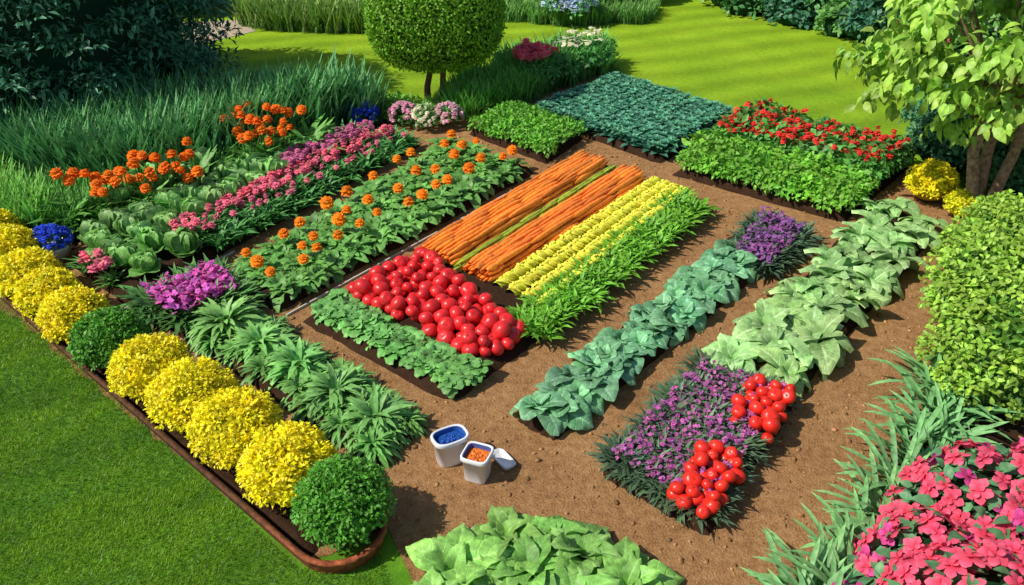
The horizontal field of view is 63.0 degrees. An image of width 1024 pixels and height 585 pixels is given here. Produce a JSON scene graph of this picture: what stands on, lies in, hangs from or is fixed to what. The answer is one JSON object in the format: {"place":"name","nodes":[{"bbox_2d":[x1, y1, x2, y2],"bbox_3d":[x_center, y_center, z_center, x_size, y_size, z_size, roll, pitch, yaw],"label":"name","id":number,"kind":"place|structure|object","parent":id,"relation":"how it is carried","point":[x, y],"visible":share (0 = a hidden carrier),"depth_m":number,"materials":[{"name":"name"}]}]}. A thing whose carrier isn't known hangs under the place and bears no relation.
{"place":"outdoors","nodes":[
{"label":"outdoors","id":0,"kind":"place"},
{"bbox_2d":[185,20,255,41],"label":"stone pavement","id":1,"kind":"structure","parent":0,"point":[245,29],"depth_m":15.60,"materials":[{"name":"beige stone"}]},
{"bbox_2d":[71,120,388,249],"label":"flower border soil","id":2,"kind":"structure","parent":0,"point":[75,244],"depth_m":8.46,"materials":[{"name":"brown soil"}]},
{"bbox_2d":[27,101,345,234],"bbox_3d":[-3.421,-1.416,9.278,1.956,0.734,3.826,17,36,26],"label":"orange marigold border","id":3,"kind":"object","parent":2,"relation":"on","point":[97,189],"visible":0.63,"depth_m":8.86,"materials":[{"name":"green plant"}]},
{"bbox_2d":[107,147,212,203],"bbox_3d":[-3.808,-1.290,9.080,0.683,0.241,1.386,17,35,25],"label":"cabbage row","id":4,"kind":"object","parent":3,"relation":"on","point":[200,152],"visible":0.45,"depth_m":8.96,"materials":[{"name":"green plant"}]},
{"bbox_2d":[344,97,380,123],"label":"blue flower clump","id":5,"kind":"object","parent":2,"relation":"on","point":[356,118],"visible":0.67,"depth_m":10.99,"materials":[{"name":"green plant"}]},
{"bbox_2d":[0,73,966,584],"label":"soil path","id":6,"kind":"structure","parent":0,"point":[532,365],"depth_m":6.13,"materials":[{"name":"brown soil"}]},
{"bbox_2d":[0,208,24,226],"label":"yellow flowering bush","id":7,"kind":"object","parent":6,"relation":"on","point":[5,218],"visible":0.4,"depth_m":8.09,"materials":[{"name":"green plant"}]},
{"bbox_2d":[31,223,73,262],"bbox_3d":[-4.452,-0.477,8.044,0.465,0.362,0.460,0,32,0],"label":"blue flower pot","id":8,"kind":"object","parent":6,"relation":"on","point":[59,244],"visible":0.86,"depth_m":7.97,"materials":[{"name":"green plant"}]},
{"bbox_2d":[66,305,150,371],"bbox_3d":[-3.153,0.363,6.556,0.618,0.512,0.628,0,32,0],"label":"green boxwood bush","id":9,"kind":"object","parent":6,"relation":"on","point":[100,335],"visible":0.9,"depth_m":6.39,"materials":[{"name":"green plant"}]},
{"bbox_2d":[4,292,323,556],"bbox_3d":[-3.239,0.470,6.789,5.852,0.104,0.513,25,39,34],"label":"planting bed","id":10,"kind":"object","parent":6,"relation":"on","point":[278,519],"visible":0.06,"depth_m":5.44,"materials":[{"name":"soil"}]},
{"bbox_2d":[0,223,41,256],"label":"yellow flowering bush","id":11,"kind":"object","parent":10,"relation":"on","point":[13,237],"visible":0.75,"depth_m":7.72,"materials":[{"name":"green plant"}]},
{"bbox_2d":[0,245,63,297],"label":"yellow flowering bush","id":12,"kind":"object","parent":10,"relation":"on","point":[17,263],"visible":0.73,"depth_m":7.29,"materials":[{"name":"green plant"}]},
{"bbox_2d":[9,264,81,320],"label":"yellow flowering bush","id":13,"kind":"object","parent":10,"relation":"on","point":[33,289],"visible":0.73,"depth_m":7.02,"materials":[{"name":"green plant"}]},
{"bbox_2d":[33,284,110,344],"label":"yellow flowering bush","id":14,"kind":"object","parent":10,"relation":"on","point":[61,310],"visible":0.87,"depth_m":6.71,"materials":[{"name":"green plant"}]},
{"bbox_2d":[105,332,194,403],"bbox_3d":[-2.683,0.568,6.210,0.652,0.525,0.650,0,32,0],"label":"yellow flowering bush","id":15,"kind":"object","parent":10,"relation":"on","point":[137,365],"visible":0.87,"depth_m":6.04,"materials":[{"name":"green plant"}]},
{"bbox_2d":[142,355,241,433],"bbox_3d":[-2.266,0.733,5.925,0.666,0.542,0.664,0,32,0],"label":"yellow flowering bush","id":16,"kind":"object","parent":10,"relation":"on","point":[179,392],"visible":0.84,"depth_m":5.75,"materials":[{"name":"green plant"}]},
{"bbox_2d":[184,385,284,469],"bbox_3d":[-1.863,0.909,5.639,0.666,0.542,0.667,0,32,0],"label":"yellow flowering bush","id":17,"kind":"object","parent":10,"relation":"on","point":[226,426],"visible":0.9,"depth_m":5.47,"materials":[{"name":"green plant"}]},
{"bbox_2d":[235,420,338,513],"bbox_3d":[-1.428,1.101,5.343,0.658,0.525,0.653,0,32,0],"label":"yellow flowering bush","id":18,"kind":"object","parent":10,"relation":"on","point":[279,460],"visible":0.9,"depth_m":5.16,"materials":[{"name":"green plant"}]},
{"bbox_2d":[290,453,397,552],"bbox_3d":[-1.017,1.262,5.075,0.661,0.532,0.657,0,32,0],"label":"green boxwood bush","id":19,"kind":"object","parent":10,"relation":"on","point":[341,502],"visible":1,"depth_m":4.90,"materials":[{"name":"green plant"}]},
{"bbox_2d":[125,250,234,307],"bbox_3d":[-3.079,-0.126,7.820,0.013,0.030,1.254,18,36,27],"label":"bed edging strip","id":20,"kind":"object","parent":6,"relation":"on","point":[228,254],"visible":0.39,"depth_m":8.19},
{"bbox_2d":[113,253,265,335],"bbox_3d":[-2.743,-0.007,7.303,1.282,0.328,1.140,-24,39,-33],"label":"purple flower patch","id":21,"kind":"object","parent":6,"relation":"on","point":[178,297],"visible":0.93,"depth_m":7.16,"materials":[{"name":"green plant"}]},
{"bbox_2d":[1,295,387,573],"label":"terracotta edging","id":22,"kind":"object","parent":6,"relation":"on","point":[356,561],"visible":0.82,"depth_m":5.28,"materials":[{"name":"brown ceramic"}]},
{"bbox_2d":[72,144,418,303],"bbox_3d":[-2.779,-1.064,9.259,1.166,0.130,4.448,17,36,26],"label":"planting bed","id":23,"kind":"object","parent":6,"relation":"on","point":[168,258],"visible":0.12,"depth_m":7.98,"materials":[{"name":"soil"}]},
{"bbox_2d":[63,248,139,289],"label":"pink dianthus bed","id":24,"kind":"object","parent":23,"relation":"on","point":[89,263],"visible":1,"depth_m":7.64,"materials":[{"name":"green plant"}]},
{"bbox_2d":[77,122,354,276],"bbox_3d":[-2.780,-1.173,9.060,1.297,0.304,3.791,19,37,28],"label":"cabbage row","id":25,"kind":"object","parent":23,"relation":"on","point":[143,226],"visible":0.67,"depth_m":8.24,"materials":[{"name":"green plant"}]},
{"bbox_2d":[168,124,421,252],"bbox_3d":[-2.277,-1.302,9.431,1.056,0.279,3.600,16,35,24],"label":"pink dianthus bed","id":26,"kind":"object","parent":23,"relation":"on","point":[266,211],"visible":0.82,"depth_m":9.04,"materials":[{"name":"green plant"}]},
{"bbox_2d":[276,119,377,176],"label":"pink dianthus bed","id":27,"kind":"object","parent":23,"relation":"on","point":[291,155],"visible":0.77,"depth_m":9.96,"materials":[{"name":"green plant"}]},
{"bbox_2d":[170,313,417,465],"bbox_3d":[-1.871,0.515,6.697,3.055,0.124,0.673,24,39,34],"label":"planting bed","id":28,"kind":"object","parent":6,"relation":"on","point":[273,391],"visible":0.16,"depth_m":6.33,"materials":[{"name":"soil"}]},
{"bbox_2d":[182,292,428,469],"bbox_3d":[-1.687,0.607,6.479,2.633,0.482,0.870,26,40,36],"label":"leafy herb row","id":29,"kind":"object","parent":28,"relation":"on","point":[374,416],"visible":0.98,"depth_m":6.29,"materials":[{"name":"green plant"}]},
{"bbox_2d":[233,137,533,312],"bbox_3d":[-1.374,-0.921,8.975,1.611,0.342,4.029,21,37,30],"label":"lettuce bed","id":30,"kind":"object","parent":6,"relation":"on","point":[292,276],"visible":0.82,"depth_m":8.57,"materials":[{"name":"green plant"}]},
{"bbox_2d":[241,130,517,276],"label":"marigold flowers","id":31,"kind":"object","parent":30,"relation":"on","point":[257,261],"visible":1,"depth_m":8.61,"materials":[{"name":"orange plant"}]},
{"bbox_2d":[286,191,509,316],"bbox_3d":[-0.965,-0.482,8.399,0.013,0.030,3.296,22,38,31],"label":"bed edging strip","id":32,"kind":"object","parent":6,"relation":"on","point":[352,279],"visible":0.54,"depth_m":7.90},
{"bbox_2d":[386,100,414,125],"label":"pink hydrangea bush","id":33,"kind":"object","parent":6,"relation":"on","point":[394,108],"visible":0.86,"depth_m":11.05,"materials":[{"name":"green plant"}]},
{"bbox_2d":[379,90,424,118],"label":"hedge","id":34,"kind":"object","parent":6,"relation":"on","point":[398,95],"visible":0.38,"depth_m":11.55,"materials":[{"name":"green plant"}]},
{"bbox_2d":[409,103,440,129],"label":"hydrangea bush","id":35,"kind":"object","parent":6,"relation":"on","point":[418,112],"visible":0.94,"depth_m":10.96,"materials":[{"name":"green plant"}]},
{"bbox_2d":[361,0,507,101],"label":"topiary tree","id":36,"kind":"object","parent":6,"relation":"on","point":[440,37],"visible":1,"depth_m":10.83,"materials":[{"name":"green plant"}]},
{"bbox_2d":[434,101,463,124],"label":"pink hydrangea bush","id":37,"kind":"object","parent":6,"relation":"on","point":[451,110],"visible":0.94,"depth_m":11.01,"materials":[{"name":"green plant"}]},
{"bbox_2d":[430,424,468,467],"bbox_3d":[-0.420,1.054,5.697,0.257,0.227,0.182,-16,35,-24],"label":"white plastic bucket","id":38,"kind":"object","parent":6,"relation":"on","point":[449,442],"visible":1,"depth_m":5.66,"materials":[{"name":"white plastic"}]},
{"bbox_2d":[460,441,493,484],"bbox_3d":[-0.230,1.143,5.564,0.193,0.217,0.193,11,33,17],"label":"white plastic bucket","id":39,"kind":"object","parent":6,"relation":"on","point":[475,458],"visible":1,"depth_m":5.53,"materials":[{"name":"white plastic"}]},
{"bbox_2d":[401,55,559,121],"bbox_3d":[-0.406,-2.954,11.973,1.658,0.542,2.535,22,38,31],"label":"ornamental grass border","id":40,"kind":"object","parent":6,"relation":"on","point":[477,91],"visible":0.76,"depth_m":11.72,"materials":[{"name":"green plant"}]},
{"bbox_2d":[492,448,515,470],"bbox_3d":[-0.060,1.146,5.718,0.105,0.035,0.210,-20,37,-29],"label":"white bucket lid","id":41,"kind":"object","parent":6,"relation":"on","point":[503,459],"visible":0.96,"depth_m":5.72,"materials":[{"name":"white plastic"}]},
{"bbox_2d":[303,165,713,399],"bbox_3d":[0.245,-0.419,8.213,1.891,0.127,4.539,23,38,32],"label":"planting bed","id":42,"kind":"object","parent":6,"relation":"on","point":[501,297],"visible":0.17,"depth_m":6.88,"materials":[{"name":"soil"}]},
{"bbox_2d":[311,288,492,398],"bbox_3d":[-0.988,0.387,6.862,1.889,0.207,0.511,24,39,34],"label":"kale row","id":43,"kind":"object","parent":42,"relation":"on","point":[449,369],"visible":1,"depth_m":6.72,"materials":[{"name":"green plant"}]},
{"bbox_2d":[347,246,526,356],"bbox_3d":[-0.572,0.047,7.251,1.762,0.231,1.008,26,40,35],"label":"tomato pile","id":44,"kind":"object","parent":42,"relation":"on","point":[441,312],"visible":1,"depth_m":7.11,"materials":[{"name":"red plant"}]},
{"bbox_2d":[420,149,646,281],"bbox_3d":[0.321,-0.913,8.829,1.031,0.155,3.043,22,38,31],"label":"carrot pile","id":45,"kind":"object","parent":42,"relation":"on","point":[453,244],"visible":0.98,"depth_m":8.55,"materials":[{"name":"orange food"}]},
{"bbox_2d":[453,164,618,271],"bbox_3d":[0.284,-0.818,8.727,0.150,0.099,3.188,21,37,30],"label":"green bean pile","id":46,"kind":"object","parent":42,"relation":"on","point":[464,261],"visible":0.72,"depth_m":8.62,"materials":[{"name":"green food"}]},
{"bbox_2d":[492,176,690,303],"bbox_3d":[0.911,-0.589,8.407,0.665,0.156,3.049,20,37,29],"label":"yellow bean pile","id":47,"kind":"object","parent":42,"relation":"on","point":[614,216],"visible":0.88,"depth_m":8.17,"materials":[{"name":"yellow food"}]},
{"bbox_2d":[506,185,721,342],"bbox_3d":[1.059,-0.364,7.946,0.770,0.204,3.458,21,37,30],"label":"leaf lettuce row","id":48,"kind":"object","parent":42,"relation":"on","point":[554,311],"visible":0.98,"depth_m":7.71,"materials":[{"name":"green plant"}]},
{"bbox_2d":[23,72,1023,582],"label":"soil clods","id":49,"kind":"object","parent":6,"relation":"on","point":[679,560],"visible":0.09,"depth_m":6.16,"materials":[{"name":"brown soil"}]},
{"bbox_2d":[470,119,581,163],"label":"planting bed","id":50,"kind":"object","parent":6,"relation":"on","point":[540,156],"visible":0.2,"depth_m":10.54,"materials":[{"name":"soil"}]},
{"bbox_2d":[468,99,587,157],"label":"boxwood block","id":51,"kind":"structure","parent":50,"relation":"in","point":[515,121],"depth_m":10.65,"materials":[{"name":"green plant"}]},
{"bbox_2d":[405,505,683,584],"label":"leafy collard bed","id":52,"kind":"object","parent":6,"relation":"on","point":[507,546],"visible":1,"depth_m":4.85,"materials":[{"name":"green plant"}]},
{"bbox_2d":[534,71,732,162],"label":"blue cabbage field","id":53,"kind":"structure","parent":6,"relation":"on","point":[646,114],"depth_m":11.22,"materials":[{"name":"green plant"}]},
{"bbox_2d":[518,212,766,440],"bbox_3d":[1.582,0.093,7.380,0.594,0.127,4.383,22,38,32],"label":"planting bed","id":54,"kind":"object","parent":6,"relation":"on","point":[534,424],"visible":0.13,"depth_m":6.65,"materials":[{"name":"soil"}]},
{"bbox_2d":[509,239,766,435],"bbox_3d":[1.222,0.259,7.063,0.667,0.312,3.521,24,39,33],"label":"collard row","id":55,"kind":"object","parent":54,"relation":"on","point":[568,395],"visible":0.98,"depth_m":6.75,"materials":[{"name":"green plant"}]},
{"bbox_2d":[725,206,827,280],"bbox_3d":[2.556,-0.508,8.173,0.956,0.264,1.492,15,35,23],"label":"purple flower patch","id":56,"kind":"object","parent":54,"relation":"on","point":[778,238],"visible":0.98,"depth_m":8.13,"materials":[{"name":"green plant"}]},
{"bbox_2d":[603,370,795,535],"bbox_3d":[1.355,1.001,5.905,0.839,0.126,1.656,21,37,30],"label":"planting bed","id":57,"kind":"object","parent":6,"relation":"on","point":[708,528],"visible":0.06,"depth_m":5.35,"materials":[{"name":"soil"}]},
{"bbox_2d":[583,345,803,533],"bbox_3d":[1.313,0.927,5.880,1.132,0.220,1.824,20,37,29],"label":"purple statice patch","id":58,"kind":"object","parent":57,"relation":"on","point":[651,450],"visible":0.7,"depth_m":5.74,"materials":[{"name":"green plant"}]},
{"bbox_2d":[666,439,745,518],"bbox_3d":[1.278,1.176,5.378,0.396,0.173,0.680,18,36,26],"label":"tomato pile","id":59,"kind":"object","parent":57,"relation":"on","point":[693,480],"visible":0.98,"depth_m":5.28,"materials":[{"name":"red plant"}]},
{"bbox_2d":[729,373,795,443],"bbox_3d":[1.781,0.805,5.979,0.400,0.176,0.669,17,36,26],"label":"tomato pile","id":60,"kind":"object","parent":57,"relation":"on","point":[775,399],"visible":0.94,"depth_m":5.92,"materials":[{"name":"red plant"}]},
{"bbox_2d":[672,140,906,221],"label":"planting bed","id":61,"kind":"object","parent":6,"relation":"on","point":[843,214],"visible":0.09,"depth_m":9.35,"materials":[{"name":"soil"}]},
{"bbox_2d":[675,126,881,213],"bbox_3d":[2.956,-1.458,9.501,2.252,0.358,1.065,23,38,33],"label":"boxwood hedge","id":62,"kind":"object","parent":61,"relation":"on","point":[796,173],"visible":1,"depth_m":9.33,"materials":[{"name":"green plant"}]},
{"bbox_2d":[711,97,919,182],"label":"red flower bush bed","id":63,"kind":"object","parent":61,"relation":"on","point":[878,155],"visible":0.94,"depth_m":9.94,"materials":[{"name":"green plant"}]},
{"bbox_2d":[752,201,925,385],"bbox_3d":[3.037,-0.078,7.653,0.780,0.134,4.015,22,38,32],"label":"planting bed","id":64,"kind":"object","parent":6,"relation":"on","point":[850,325],"visible":0.07,"depth_m":7.14,"materials":[{"name":"soil"}]},
{"bbox_2d":[701,197,952,396],"bbox_3d":[3.059,-0.087,7.613,1.117,0.483,4.011,23,38,32],"label":"chard row","id":65,"kind":"object","parent":64,"relation":"on","point":[784,327],"visible":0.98,"depth_m":7.20,"materials":[{"name":"green plant"}]},
{"bbox_2d":[833,0,1023,217],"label":"broadleaf tree","id":66,"kind":"object","parent":6,"relation":"on","point":[907,61],"visible":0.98,"depth_m":7.84,"materials":[{"name":"green plant"}]},
{"bbox_2d":[903,158,959,200],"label":"yellow flowering bush","id":67,"kind":"object","parent":6,"relation":"on","point":[928,179],"visible":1,"depth_m":9.02,"materials":[{"name":"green plant"}]},
{"bbox_2d":[865,402,1023,526],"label":"mulch bed","id":68,"kind":"object","parent":6,"relation":"on","point":[1011,431],"visible":0.04,"depth_m":5.99,"materials":[{"name":"soil"}]},
{"bbox_2d":[740,345,1023,584],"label":"strap leaf plants","id":69,"kind":"object","parent":68,"relation":"on","point":[926,427],"visible":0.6,"depth_m":5.39,"materials":[{"name":"green plant"}]},
{"bbox_2d":[823,437,1023,584],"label":"pink azalea bush","id":70,"kind":"object","parent":68,"relation":"on","point":[961,518],"visible":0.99,"depth_m":4.51,"materials":[{"name":"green plant"}]},
{"bbox_2d":[942,188,981,217],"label":"yellow flowering bush","id":71,"kind":"object","parent":6,"relation":"on","point":[960,199],"visible":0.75,"depth_m":8.80,"materials":[{"name":"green plant"}]},
{"bbox_2d":[913,188,1023,424],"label":"laurel shrub","id":72,"kind":"object","parent":6,"relation":"on","point":[974,293],"visible":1,"depth_m":6.26,"materials":[{"name":"green plant"}]},
{"bbox_2d":[0,0,1023,584],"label":"lawn","id":73,"kind":"structure","parent":0,"point":[708,50],"depth_m":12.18,"materials":[{"name":"green plant"}]},
{"bbox_2d":[0,0,245,129],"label":"conifer tree","id":74,"kind":"object","parent":73,"relation":"on","point":[66,47],"visible":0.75,"depth_m":10.18,"materials":[{"name":"green plant"}]},
{"bbox_2d":[0,42,392,239],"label":"tall iris grass","id":75,"kind":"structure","parent":73,"relation":"on","point":[100,138],"depth_m":9.73,"materials":[{"name":"green plant"}]},
{"bbox_2d":[227,0,661,33],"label":"grass border","id":76,"kind":"object","parent":73,"relation":"on","point":[328,16],"depth_m":15.58,"materials":[{"name":"green plant"}]},
{"bbox_2d":[540,0,600,19],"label":"hydrangea bush","id":77,"kind":"object","parent":76,"relation":"on","point":[556,5],"visible":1,"depth_m":15.42,"materials":[{"name":"blue plant"}]},
{"bbox_2d":[488,26,623,96],"bbox_3d":[0.801,-3.638,12.943,2.490,0.698,1.659,-16,35,-24],"label":"mixed shrub border","id":78,"kind":"object","parent":73,"relation":"on","point":[577,56],"visible":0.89,"depth_m":12.65,"materials":[{"name":"green plant"}]},
{"bbox_2d":[700,0,1023,71],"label":"shrub border","id":79,"kind":"object","parent":73,"relation":"on","point":[841,18],"visible":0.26,"depth_m":15.04,"materials":[{"name":"green plant"}]},
{"bbox_2d":[898,81,955,125],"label":"evergreen shrub","id":80,"kind":"object","parent":73,"relation":"on","point":[912,114],"visible":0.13,"depth_m":10.40,"materials":[{"name":"green plant"}]},
{"bbox_2d":[904,101,985,172],"bbox_3d":[5.147,-1.796,9.688,1.099,0.907,1.129,0,32,0],"label":"evergreen shrub","id":81,"kind":"object","parent":73,"relation":"on","point":[932,146],"visible":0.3,"depth_m":9.51,"materials":[{"name":"green plant"}]},
{"bbox_2d":[965,140,1023,194],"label":"evergreen shrub","id":82,"kind":"object","parent":73,"relation":"on","point":[1015,182],"visible":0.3,"depth_m":8.99,"materials":[{"name":"green plant"}]}
]}

